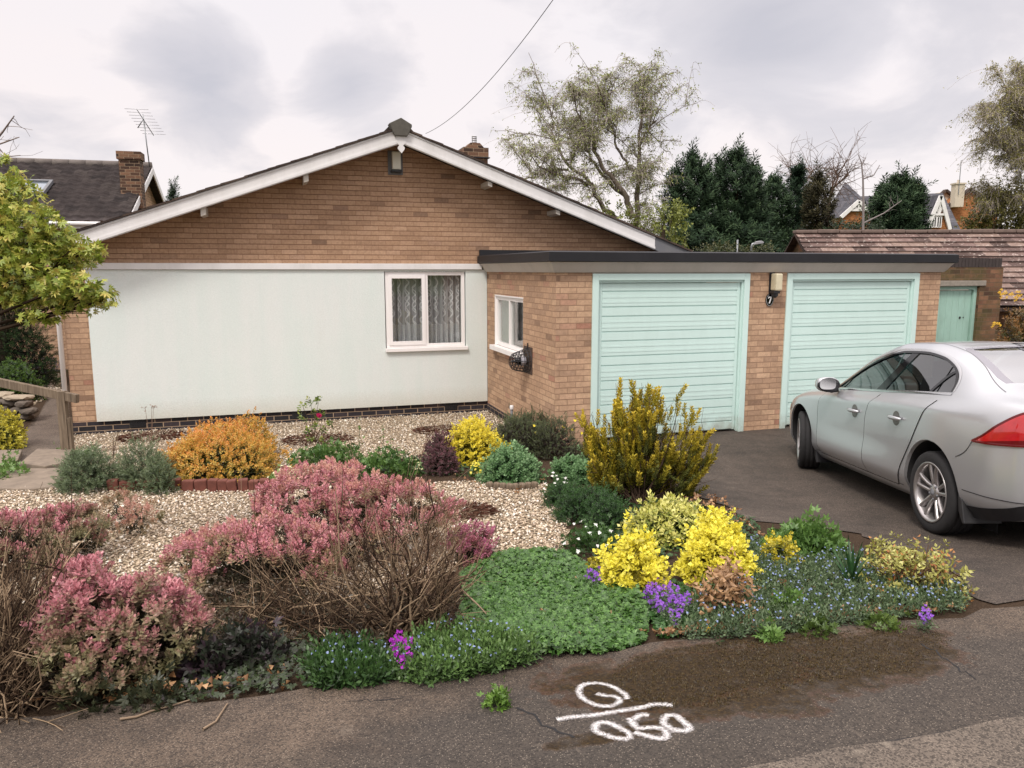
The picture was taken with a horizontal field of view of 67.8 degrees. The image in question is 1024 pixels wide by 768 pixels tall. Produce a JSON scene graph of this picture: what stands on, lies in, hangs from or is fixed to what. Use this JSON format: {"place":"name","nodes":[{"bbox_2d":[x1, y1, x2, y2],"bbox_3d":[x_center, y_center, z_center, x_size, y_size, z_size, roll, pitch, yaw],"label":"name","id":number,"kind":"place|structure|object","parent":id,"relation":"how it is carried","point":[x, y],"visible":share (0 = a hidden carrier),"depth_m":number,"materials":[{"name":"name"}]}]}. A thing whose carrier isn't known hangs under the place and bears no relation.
{"place":"outdoors","nodes":[
{"label":"outdoors","id":0,"kind":"place"},
{"bbox_2d":[0,383,74,478],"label":"path","id":1,"kind":"structure","parent":0,"point":[43,432],"depth_m":11.17,"materials":[{"name":"concrete"}]},
{"bbox_2d":[0,450,22,467],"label":"flagstone","id":2,"kind":"object","parent":1,"relation":"on","point":[18,456],"visible":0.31,"depth_m":9.32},
{"bbox_2d":[0,449,30,479],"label":"leafy perennial","id":3,"kind":"object","parent":1,"relation":"on","point":[13,467],"visible":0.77,"depth_m":8.30,"materials":[{"name":"green plant"}]},
{"bbox_2d":[20,449,70,467],"bbox_3d":[-5.475,0.958,8.974,0.521,0.220,1.035,-5,10,-31],"label":"flagstone","id":4,"kind":"object","parent":1,"relation":"on","point":[40,458],"visible":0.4,"depth_m":8.85,"materials":[{"name":"stone"}]},
{"bbox_2d":[0,606,1023,767],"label":"pavement","id":5,"kind":"structure","parent":0,"point":[447,724],"depth_m":3.00,"materials":[{"name":"asphalt"}]},
{"bbox_2d":[476,675,511,712],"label":"leafy perennial","id":6,"kind":"object","parent":5,"relation":"on","point":[498,695],"visible":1,"depth_m":3.07,"materials":[{"name":"green plant"}]},
{"bbox_2d":[557,682,692,739],"bbox_3d":[0.433,1.295,2.990,0.571,0.059,0.404,7,11,38],"label":"painted marking","id":7,"kind":"object","parent":5,"relation":"on","point":[624,729],"visible":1,"depth_m":2.94,"materials":[{"name":"white paint"}]},
{"bbox_2d":[751,608,785,644],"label":"leafy perennial","id":8,"kind":"object","parent":5,"relation":"on","point":[767,632],"visible":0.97,"depth_m":3.66,"materials":[{"name":"green plant"}]},
{"bbox_2d":[608,624,951,709],"bbox_3d":[1.251,1.253,3.451,1.737,0.092,0.596,-2,9,-16],"label":"moss","id":9,"kind":"object","parent":5,"relation":"on","point":[783,669],"visible":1,"depth_m":3.40,"materials":[{"name":"brown plant"}]},
{"bbox_2d":[911,604,939,632],"bbox_3d":[2.010,1.153,3.712,0.232,0.128,0.105,-8,12,-42],"label":"aubrieta","id":10,"kind":"object","parent":5,"relation":"on","point":[925,618],"visible":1,"depth_m":3.71,"materials":[{"name":"purple plant"}]},
{"bbox_2d":[0,348,1023,717],"bbox_3d":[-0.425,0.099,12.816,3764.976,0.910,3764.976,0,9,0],"label":"ground","id":11,"kind":"structure","parent":0,"point":[856,540],"depth_m":4.12,"materials":[{"name":"soil"}]},
{"bbox_2d":[0,405,29,449],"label":"yellow hedge","id":12,"kind":"object","parent":11,"relation":"on","point":[11,431],"visible":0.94,"depth_m":10.05,"materials":[{"name":"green plant"}]},
{"bbox_2d":[0,391,38,420],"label":"stone wall","id":13,"kind":"structure","parent":11,"relation":"on","point":[21,404],"depth_m":12.07,"materials":[{"name":"stone"}]},
{"bbox_2d":[0,116,39,166],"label":"bare tree","id":14,"kind":"object","parent":11,"relation":"on","point":[4,129],"visible":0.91,"depth_m":11.58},
{"bbox_2d":[0,356,46,400],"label":"box bush","id":15,"kind":"object","parent":11,"relation":"on","point":[27,374],"visible":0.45,"depth_m":13.96,"materials":[{"name":"green plant"}]},
{"bbox_2d":[0,257,50,369],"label":"leafy tree","id":16,"kind":"object","parent":11,"relation":"on","point":[6,317],"visible":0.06,"depth_m":15.78,"materials":[{"name":"green plant"}]},
{"bbox_2d":[0,305,61,387],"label":"dark conifer bush","id":17,"kind":"object","parent":11,"relation":"on","point":[32,338],"visible":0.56,"depth_m":15.69,"materials":[{"name":"plant"}]},
{"bbox_2d":[0,468,71,490],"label":"flagstone","id":18,"kind":"object","parent":11,"relation":"on","point":[34,479],"visible":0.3,"depth_m":8.03,"materials":[{"name":"stone"}]},
{"bbox_2d":[0,378,78,450],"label":"handrail","id":19,"kind":"object","parent":11,"relation":"on","point":[65,421],"visible":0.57,"depth_m":9.26,"materials":[{"name":"brown wood"}]},
{"bbox_2d":[0,152,120,330],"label":"maple tree","id":20,"kind":"object","parent":11,"relation":"on","point":[66,291],"visible":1,"depth_m":4.52,"materials":[{"name":"green plant"}]},
{"bbox_2d":[0,476,151,732],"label":"bare shrub","id":21,"kind":"object","parent":11,"relation":"on","point":[15,681],"visible":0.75,"depth_m":3.22,"materials":[{"name":"plant"}]},
{"bbox_2d":[0,151,164,369],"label":"neighbour house","id":22,"kind":"structure","parent":11,"relation":"on","point":[83,193],"depth_m":19.62,"materials":[{"name":"tile"}]},
{"bbox_2d":[125,108,165,166],"bbox_3d":[-8.964,-6.008,18.702,0.558,1.336,0.725,2,9,13],"label":"tv aerial","id":23,"kind":"object","parent":22,"relation":"attached to","point":[144,122],"visible":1,"depth_m":18.68,"materials":[{"name":"grey metal"}]},
{"bbox_2d":[48,440,123,494],"bbox_3d":[-4.345,0.866,7.756,0.831,0.590,0.674,0,9,0],"label":"santolina","id":24,"kind":"object","parent":11,"relation":"on","point":[74,460],"visible":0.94,"depth_m":7.66,"materials":[{"name":"green plant"}]},
{"bbox_2d":[17,550,224,709],"bbox_3d":[-1.866,1.045,3.437,0.979,0.638,0.749,2,9,16],"label":"pink heather","id":25,"kind":"object","parent":11,"relation":"on","point":[120,629],"visible":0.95,"depth_m":3.29,"materials":[{"name":"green plant"}]},
{"bbox_2d":[56,659,186,718],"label":"leafy perennial","id":26,"kind":"object","parent":11,"relation":"on","point":[134,692],"visible":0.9,"depth_m":3.16,"materials":[{"name":"green plant"}]},
{"bbox_2d":[112,430,180,495],"bbox_3d":[-3.688,0.836,7.688,0.632,0.752,0.911,-5,10,-30],"label":"santolina","id":27,"kind":"object","parent":11,"relation":"on","point":[157,462],"visible":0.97,"depth_m":7.63,"materials":[{"name":"green plant"}]},
{"bbox_2d":[165,176,181,200],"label":"conifer","id":28,"kind":"object","parent":11,"relation":"on","point":[172,193],"visible":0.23,"depth_m":39.23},
{"bbox_2d":[194,478,207,491],"bbox_3d":[-3.116,1.040,7.647,0.118,0.164,0.100,-6,7,-13],"label":"edging brick","id":29,"kind":"object","parent":11,"relation":"on","point":[201,484],"visible":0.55,"depth_m":7.60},
{"bbox_2d":[157,406,293,489],"bbox_3d":[-3.263,0.702,8.611,1.445,0.767,2.051,-4,9,-22],"label":"orange bush","id":30,"kind":"object","parent":11,"relation":"on","point":[235,445],"visible":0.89,"depth_m":8.14,"materials":[{"name":"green plant"}]},
{"bbox_2d":[174,614,291,684],"bbox_3d":[-1.279,1.207,3.491,0.526,0.355,0.356,-2,9,-15],"label":"leafy perennial","id":31,"kind":"object","parent":11,"relation":"on","point":[231,650],"visible":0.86,"depth_m":3.46,"materials":[{"name":"black plant"}]},
{"bbox_2d":[153,630,390,703],"bbox_3d":[-1.066,1.283,3.546,1.046,0.113,0.586,-3,9,-17],"label":"greenery","id":32,"kind":"object","parent":11,"relation":"on","point":[285,675],"visible":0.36,"depth_m":3.37,"materials":[{"name":"green plant"}]},
{"bbox_2d":[0,373,576,603],"bbox_3d":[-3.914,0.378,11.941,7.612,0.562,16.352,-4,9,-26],"label":"gravel","id":33,"kind":"structure","parent":11,"relation":"on","point":[209,515],"depth_m":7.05,"materials":[{"name":"gravel"}]},
{"bbox_2d":[0,497,116,575],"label":"pink heather","id":34,"kind":"object","parent":33,"relation":"on","point":[87,510],"visible":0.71,"depth_m":5.22,"materials":[{"name":"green plant"}]},
{"bbox_2d":[85,486,164,537],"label":"pink heather","id":35,"kind":"object","parent":33,"relation":"on","point":[134,514],"visible":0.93,"depth_m":6.21,"materials":[{"name":"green plant"}]},
{"bbox_2d":[198,582,461,642],"bbox_3d":[-1.090,1.258,4.116,1.679,0.167,0.865,0,9,0],"label":"greenery","id":36,"kind":"object","parent":33,"relation":"on","point":[224,597],"visible":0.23,"depth_m":4.16,"materials":[{"name":"brown plant"}]},
{"bbox_2d":[426,500,500,520],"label":"bark mulch","id":37,"kind":"object","parent":33,"relation":"on","point":[483,509],"visible":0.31,"depth_m":6.47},
{"bbox_2d":[74,411,502,473],"bbox_3d":[-2.759,0.746,10.446,6.503,0.158,4.400,-3,9,-19],"label":"gravel bed","id":38,"kind":"object","parent":11,"relation":"on","point":[344,431],"visible":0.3,"depth_m":10.89,"materials":[{"name":"gravel"}]},
{"bbox_2d":[117,429,187,442],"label":"bark mulch","id":39,"kind":"object","parent":38,"relation":"on","point":[122,437],"visible":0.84,"depth_m":10.76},
{"bbox_2d":[278,431,353,445],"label":"bark mulch","id":40,"kind":"object","parent":38,"relation":"on","point":[287,440],"visible":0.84,"depth_m":10.38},
{"bbox_2d":[297,396,332,442],"bbox_3d":[-2.648,0.487,10.200,0.501,0.678,0.259,0,9,0],"label":"camellia","id":41,"kind":"object","parent":40,"relation":"on","point":[319,415],"visible":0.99,"depth_m":10.22,"materials":[{"name":"green plant"}]},
{"bbox_2d":[412,424,460,435],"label":"bark mulch","id":42,"kind":"object","parent":38,"relation":"on","point":[426,428],"visible":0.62,"depth_m":11.03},
{"bbox_2d":[278,436,363,469],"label":"leafy perennial","id":43,"kind":"object","parent":11,"relation":"on","point":[319,451],"visible":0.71,"depth_m":8.82,"materials":[{"name":"green plant"}]},
{"bbox_2d":[156,410,533,646],"bbox_3d":[-1.054,0.761,4.507,2.392,1.226,2.453,0,9,0],"label":"pink heather","id":44,"kind":"object","parent":11,"relation":"on","point":[320,545],"visible":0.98,"depth_m":4.33,"materials":[{"name":"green plant"}]},
{"bbox_2d":[293,627,407,693],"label":"forget me nots","id":45,"kind":"object","parent":11,"relation":"on","point":[336,661],"visible":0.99,"depth_m":3.34,"materials":[{"name":"green plant"}]},
{"bbox_2d":[55,118,692,434],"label":"house","id":46,"kind":"structure","parent":11,"relation":"on","point":[347,280],"depth_m":11.68,"materials":[{"name":"paint"}]},
{"bbox_2d":[387,150,402,174],"bbox_3d":[-1.797,-3.425,11.780,0.230,0.360,0.129,-3,9,-17],"label":"gable lamp","id":47,"kind":"object","parent":46,"relation":"attached to","point":[395,162],"visible":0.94,"depth_m":11.75,"materials":[{"name":"beige"}]},
{"bbox_2d":[384,272,467,351],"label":"window","id":48,"kind":"structure","parent":46,"relation":"in","point":[425,311],"depth_m":12.52,"materials":[{"name":"white plastic"}]},
{"bbox_2d":[355,444,425,481],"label":"leafy perennial","id":49,"kind":"object","parent":11,"relation":"on","point":[390,460],"visible":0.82,"depth_m":8.12,"materials":[{"name":"green plant"}]},
{"bbox_2d":[386,630,414,681],"bbox_3d":[-0.508,1.241,3.473,0.160,0.144,0.386,0,9,0],"label":"aubrieta","id":50,"kind":"object","parent":11,"relation":"on","point":[406,647],"visible":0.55,"depth_m":3.43,"materials":[{"name":"purple plant"}]},
{"bbox_2d":[287,455,546,482],"bbox_3d":[-1.049,0.899,8.621,3.178,0.179,1.238,2,9,14],"label":"brick edging","id":51,"kind":"object","parent":11,"relation":"on","point":[461,468],"visible":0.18,"depth_m":8.41,"materials":[{"name":"brown brick"}]},
{"bbox_2d":[417,431,460,475],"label":"dark heather","id":52,"kind":"object","parent":11,"relation":"on","point":[439,454],"visible":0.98,"depth_m":8.25,"materials":[{"name":"purple plant"}]},
{"bbox_2d":[384,612,547,687],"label":"forget me nots","id":53,"kind":"object","parent":11,"relation":"on","point":[461,650],"visible":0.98,"depth_m":3.44,"materials":[{"name":"green plant"}]},
{"bbox_2d":[439,519,499,568],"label":"pink heather","id":54,"kind":"object","parent":11,"relation":"on","point":[475,551],"visible":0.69,"depth_m":5.07,"materials":[{"name":"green plant"}]},
{"bbox_2d":[445,414,511,466],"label":"golden bush","id":55,"kind":"object","parent":11,"relation":"on","point":[472,439],"visible":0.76,"depth_m":8.74,"materials":[{"name":"yellow plant"}]},
{"bbox_2d":[7,461,953,708],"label":"leaf litter","id":56,"kind":"object","parent":11,"relation":"on","point":[671,629],"visible":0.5,"depth_m":3.78,"materials":[{"name":"brown plant"}]},
{"bbox_2d":[475,438,547,483],"bbox_3d":[-0.003,0.832,7.851,0.769,0.518,0.808,0,9,0],"label":"sedum","id":57,"kind":"object","parent":11,"relation":"on","point":[504,463],"visible":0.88,"depth_m":7.69,"materials":[{"name":"green plant"}]},
{"bbox_2d":[491,402,584,459],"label":"rock rose","id":58,"kind":"object","parent":11,"relation":"on","point":[539,432],"visible":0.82,"depth_m":9.11,"materials":[{"name":"green plant"}]},
{"bbox_2d":[454,546,649,655],"bbox_3d":[0.200,1.179,4.325,1.088,0.232,1.612,0,9,0],"label":"ground cover","id":59,"kind":"object","parent":11,"relation":"on","point":[570,606],"visible":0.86,"depth_m":4.17,"materials":[{"name":"green plant"}]},
{"bbox_2d":[547,444,590,484],"bbox_3d":[0.660,0.841,7.790,0.538,0.441,0.610,-2,9,-12],"label":"sedum","id":60,"kind":"object","parent":11,"relation":"on","point":[565,467],"visible":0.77,"depth_m":7.73,"materials":[{"name":"green plant"}]},
{"bbox_2d":[539,474,634,534],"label":"shrub","id":61,"kind":"object","parent":11,"relation":"on","point":[571,499],"visible":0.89,"depth_m":6.11,"materials":[{"name":"green plant"}]},
{"bbox_2d":[557,509,619,556],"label":"white flowers","id":62,"kind":"object","parent":11,"relation":"on","point":[590,535],"visible":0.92,"depth_m":5.27,"materials":[{"name":"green plant"}]},
{"bbox_2d":[579,566,601,585],"bbox_3d":[0.473,1.143,4.486,0.156,0.143,0.311,0,9,0],"label":"aubrieta","id":63,"kind":"object","parent":11,"relation":"on","point":[596,573],"visible":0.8,"depth_m":4.48,"materials":[{"name":"purple plant"}]},
{"bbox_2d":[486,42,714,234],"bbox_3d":[2.193,-5.442,22.615,6.832,8.917,4.260,0,9,0],"label":"birch tree","id":64,"kind":"object","parent":11,"relation":"on","point":[585,140],"visible":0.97,"depth_m":22.04,"materials":[{"name":"green plant"}]},
{"bbox_2d":[585,509,673,593],"bbox_3d":[0.699,1.010,4.545,0.480,0.575,0.721,0,9,0],"label":"golden euonymus","id":65,"kind":"object","parent":11,"relation":"on","point":[630,562],"visible":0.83,"depth_m":4.36,"materials":[{"name":"yellow plant"}]},
{"bbox_2d":[574,377,718,504],"bbox_3d":[1.233,0.541,6.841,1.363,1.189,0.811,0,9,0],"label":"tree heather","id":66,"kind":"object","parent":11,"relation":"on","point":[632,468],"visible":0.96,"depth_m":6.72,"materials":[{"name":"plant"}]},
{"bbox_2d":[598,197,695,282],"bbox_3d":[3.698,-3.176,22.356,3.215,4.501,2.408,0,9,0],"label":"leafy tree","id":67,"kind":"object","parent":11,"relation":"on","point":[677,218],"visible":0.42,"depth_m":21.71,"materials":[{"name":"green plant"}]},
{"bbox_2d":[615,489,704,550],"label":"variegated shrub","id":68,"kind":"object","parent":11,"relation":"on","point":[666,518],"visible":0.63,"depth_m":5.43,"materials":[{"name":"yellow plant"}]},
{"bbox_2d":[642,577,691,634],"bbox_3d":[0.846,1.166,4.035,0.242,0.178,0.615,-2,9,-11],"label":"aubrieta","id":69,"kind":"object","parent":11,"relation":"on","point":[680,599],"visible":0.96,"depth_m":4.02,"materials":[{"name":"purple plant"}]},
{"bbox_2d":[575,498,762,559],"bbox_3d":[1.250,1.089,5.837,1.290,0.194,1.932,3,9,16],"label":"greenery","id":70,"kind":"object","parent":11,"relation":"on","point":[619,532],"visible":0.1,"depth_m":5.61,"materials":[{"name":"green plant"}]},
{"bbox_2d":[640,578,710,638],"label":"ground cover","id":71,"kind":"object","parent":11,"relation":"on","point":[660,622],"visible":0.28,"depth_m":3.98,"materials":[{"name":"green plant"}]},
{"bbox_2d":[655,137,746,282],"bbox_3d":[6.217,-5.052,26.501,4.908,7.025,3.825,0,9,0],"label":"conifer","id":72,"kind":"object","parent":11,"relation":"on","point":[702,195],"visible":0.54,"depth_m":26.07,"materials":[{"name":"plant"}]},
{"bbox_2d":[477,250,958,444],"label":"garage","id":73,"kind":"structure","parent":11,"relation":"on","point":[728,345],"depth_m":10.41,"materials":[{"name":"beige brick"}]},
{"bbox_2d":[489,294,522,357],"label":"window","id":74,"kind":"structure","parent":73,"relation":"in","point":[512,307],"depth_m":12.02,"materials":[{"name":"white plastic"}]},
{"bbox_2d":[509,343,532,374],"bbox_3d":[0.100,-0.356,10.626,0.262,0.431,0.380,-3,9,-17],"label":"wire basket","id":75,"kind":"object","parent":73,"relation":"attached to","point":[527,351],"visible":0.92,"depth_m":10.57,"materials":[{"name":"black metal"}]},
{"bbox_2d":[590,273,750,437],"bbox_3d":[2.110,-0.371,10.159,2.310,2.180,0.097,-3,9,-17],"label":"garage door","id":76,"kind":"structure","parent":73,"relation":"in","point":[645,330],"depth_m":10.16,"materials":[{"name":"green paint"}]},
{"bbox_2d":[768,272,782,297],"bbox_3d":[3.592,-1.354,10.377,0.115,0.360,0.149,-3,9,-17],"label":"wall lamp","id":77,"kind":"object","parent":73,"relation":"attached to","point":[775,283],"visible":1,"depth_m":10.34,"materials":[{"name":"beige plastic"}]},
{"bbox_2d":[779,273,919,428],"bbox_3d":[4.874,-0.501,11.023,2.290,2.180,0.097,-3,9,-17],"label":"garage door","id":78,"kind":"structure","parent":73,"relation":"in","point":[833,328],"depth_m":10.93,"materials":[{"name":"green paint"}]},
{"bbox_2d":[670,505,765,589],"bbox_3d":[1.255,0.984,4.788,0.589,0.537,1.017,0,9,0],"label":"golden euonymus","id":79,"kind":"object","parent":11,"relation":"on","point":[713,537],"visible":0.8,"depth_m":4.50,"materials":[{"name":"yellow plant"}]},
{"bbox_2d":[685,546,763,631],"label":"dead leaved shrub","id":80,"kind":"object","parent":11,"relation":"on","point":[727,586],"visible":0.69,"depth_m":3.96,"materials":[{"name":"brown plant"}]},
{"bbox_2d":[692,240,778,251],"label":"hedge","id":81,"kind":"object","parent":11,"relation":"on","point":[720,247],"visible":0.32,"depth_m":23.63,"materials":[{"name":"green plant"}]},
{"bbox_2d":[700,132,788,252],"bbox_3d":[8.156,-5.332,27.559,4.995,7.269,4.283,0,9,0],"label":"conifer","id":82,"kind":"object","parent":11,"relation":"on","point":[742,209],"visible":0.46,"depth_m":26.77,"materials":[{"name":"plant"}]},
{"bbox_2d":[751,164,797,250],"bbox_3d":[10.157,-5.243,29.644,4.173,6.484,3.406,0,9,0],"label":"conifer","id":83,"kind":"object","parent":11,"relation":"on","point":[776,187],"visible":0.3,"depth_m":29.00,"materials":[{"name":"plant"}]},
{"bbox_2d":[760,530,803,570],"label":"variegated shrub","id":84,"kind":"object","parent":11,"relation":"on","point":[774,544],"visible":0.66,"depth_m":4.77,"materials":[{"name":"yellow plant"}]},
{"bbox_2d":[769,583,823,616],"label":"leafy perennial","id":85,"kind":"object","parent":11,"relation":"on","point":[797,593],"visible":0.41,"depth_m":4.01,"materials":[{"name":"green plant"}]},
{"bbox_2d":[780,153,815,244],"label":"conifer","id":86,"kind":"object","parent":11,"relation":"on","point":[798,181],"visible":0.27,"depth_m":29.81,"materials":[{"name":"plant"}]},
{"bbox_2d":[768,132,838,190],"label":"bare tree","id":87,"kind":"object","parent":11,"relation":"on","point":[787,165],"visible":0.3,"depth_m":44.52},
{"bbox_2d":[756,503,851,564],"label":"leafy perennial","id":88,"kind":"object","parent":11,"relation":"on","point":[815,534],"visible":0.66,"depth_m":5.02,"materials":[{"name":"green plant"}]},
{"bbox_2d":[783,159,839,248],"bbox_3d":[11.446,-5.069,28.604,3.174,6.432,2.796,0,9,0],"label":"conifer","id":89,"kind":"object","parent":11,"relation":"on","point":[819,193],"visible":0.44,"depth_m":27.74,"materials":[{"name":"plant"}]},
{"bbox_2d":[678,533,970,644],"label":"forget me nots","id":90,"kind":"object","parent":11,"relation":"on","point":[818,576],"visible":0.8,"depth_m":4.04,"materials":[{"name":"green plant"}]},
{"bbox_2d":[777,123,876,228],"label":"bare tree","id":91,"kind":"object","parent":11,"relation":"on","point":[836,174],"visible":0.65,"depth_m":42.64,"materials":[{"name":"plant"}]},
{"bbox_2d":[831,536,873,581],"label":"iris","id":92,"kind":"object","parent":11,"relation":"on","point":[851,568],"visible":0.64,"depth_m":4.32,"materials":[{"name":"green plant"}]},
{"bbox_2d":[822,212,887,229],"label":"garden bush","id":93,"kind":"object","parent":11,"relation":"on","point":[858,226],"visible":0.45,"depth_m":25.06,"materials":[{"name":"green plant"}]},
{"bbox_2d":[854,129,901,229],"bbox_3d":[11.186,-4.485,23.529,1.542,6.726,0.513,2,9,10],"label":"bare sapling","id":94,"kind":"object","parent":11,"relation":"on","point":[863,206],"visible":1,"depth_m":23.40,"materials":[{"name":"plant"}]},
{"bbox_2d":[812,182,959,229],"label":"house","id":95,"kind":"structure","parent":11,"relation":"on","point":[943,217],"depth_m":56.81,"materials":[{"name":"stone"}]},
{"bbox_2d":[859,160,938,229],"bbox_3d":[13.268,-4.648,26.663,4.029,6.171,3.502,0,9,0],"label":"conifer","id":96,"kind":"object","parent":11,"relation":"on","point":[908,212],"visible":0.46,"depth_m":25.89,"materials":[{"name":"plant"}]},
{"bbox_2d":[784,229,1023,341],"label":"outbuilding","id":97,"kind":"structure","parent":11,"relation":"on","point":[1006,246],"depth_m":15.54,"materials":[{"name":"red tile"}]},
{"bbox_2d":[855,531,978,608],"bbox_3d":[2.240,1.026,4.319,0.692,0.394,0.672,0,9,0],"label":"variegated shrub","id":98,"kind":"object","parent":11,"relation":"on","point":[903,561],"visible":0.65,"depth_m":4.24,"materials":[{"name":"yellow plant"}]},
{"bbox_2d":[939,160,996,228],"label":"house","id":99,"kind":"structure","parent":11,"relation":"on","point":[955,200],"depth_m":72.15,"materials":[{"name":"beige brick"}]},
{"bbox_2d":[935,258,1003,341],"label":"garden wall","id":100,"kind":"structure","parent":11,"relation":"on","point":[969,304],"depth_m":13.19,"materials":[{"name":"brick"}]},
{"bbox_2d":[935,286,976,341],"bbox_3d":[7.531,-0.678,13.219,1.080,2.020,0.080,-3,9,-17],"label":"door","id":101,"kind":"structure","parent":100,"relation":"in","point":[957,304],"depth_m":13.18,"materials":[{"name":"green paint"}]},
{"bbox_2d":[943,56,1023,223],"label":"birch tree","id":102,"kind":"object","parent":11,"relation":"on","point":[1012,101],"visible":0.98,"depth_m":24.79,"materials":[{"name":"green plant"}]},
{"bbox_2d":[954,175,1023,228],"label":"leafy tree","id":103,"kind":"object","parent":11,"relation":"on","point":[1018,218],"visible":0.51,"depth_m":26.22,"materials":[{"name":"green plant"}]},
{"bbox_2d":[992,288,1023,341],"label":"berberis","id":104,"kind":"object","parent":11,"relation":"on","point":[1017,335],"visible":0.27,"depth_m":11.51,"materials":[{"name":"orange plant"}]},
{"bbox_2d":[0,0,1023,235],"label":"sky","id":105,"kind":"structure","parent":0,"point":[236,89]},
{"bbox_2d":[600,425,1023,603],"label":"driveway","id":106,"kind":"structure","parent":0,"point":[761,475],"depth_m":7.03,"materials":[{"name":"asphalt"}]},
{"bbox_2d":[790,341,1023,533],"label":"car","id":107,"kind":"object","parent":106,"relation":"on","point":[935,430],"visible":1,"depth_m":6.14,"materials":[{"name":"silver metal"}]},
{"bbox_2d":[742,716,1023,767],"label":"road","id":108,"kind":"structure","parent":0,"point":[997,743],"depth_m":2.67,"materials":[{"name":"asphalt"}]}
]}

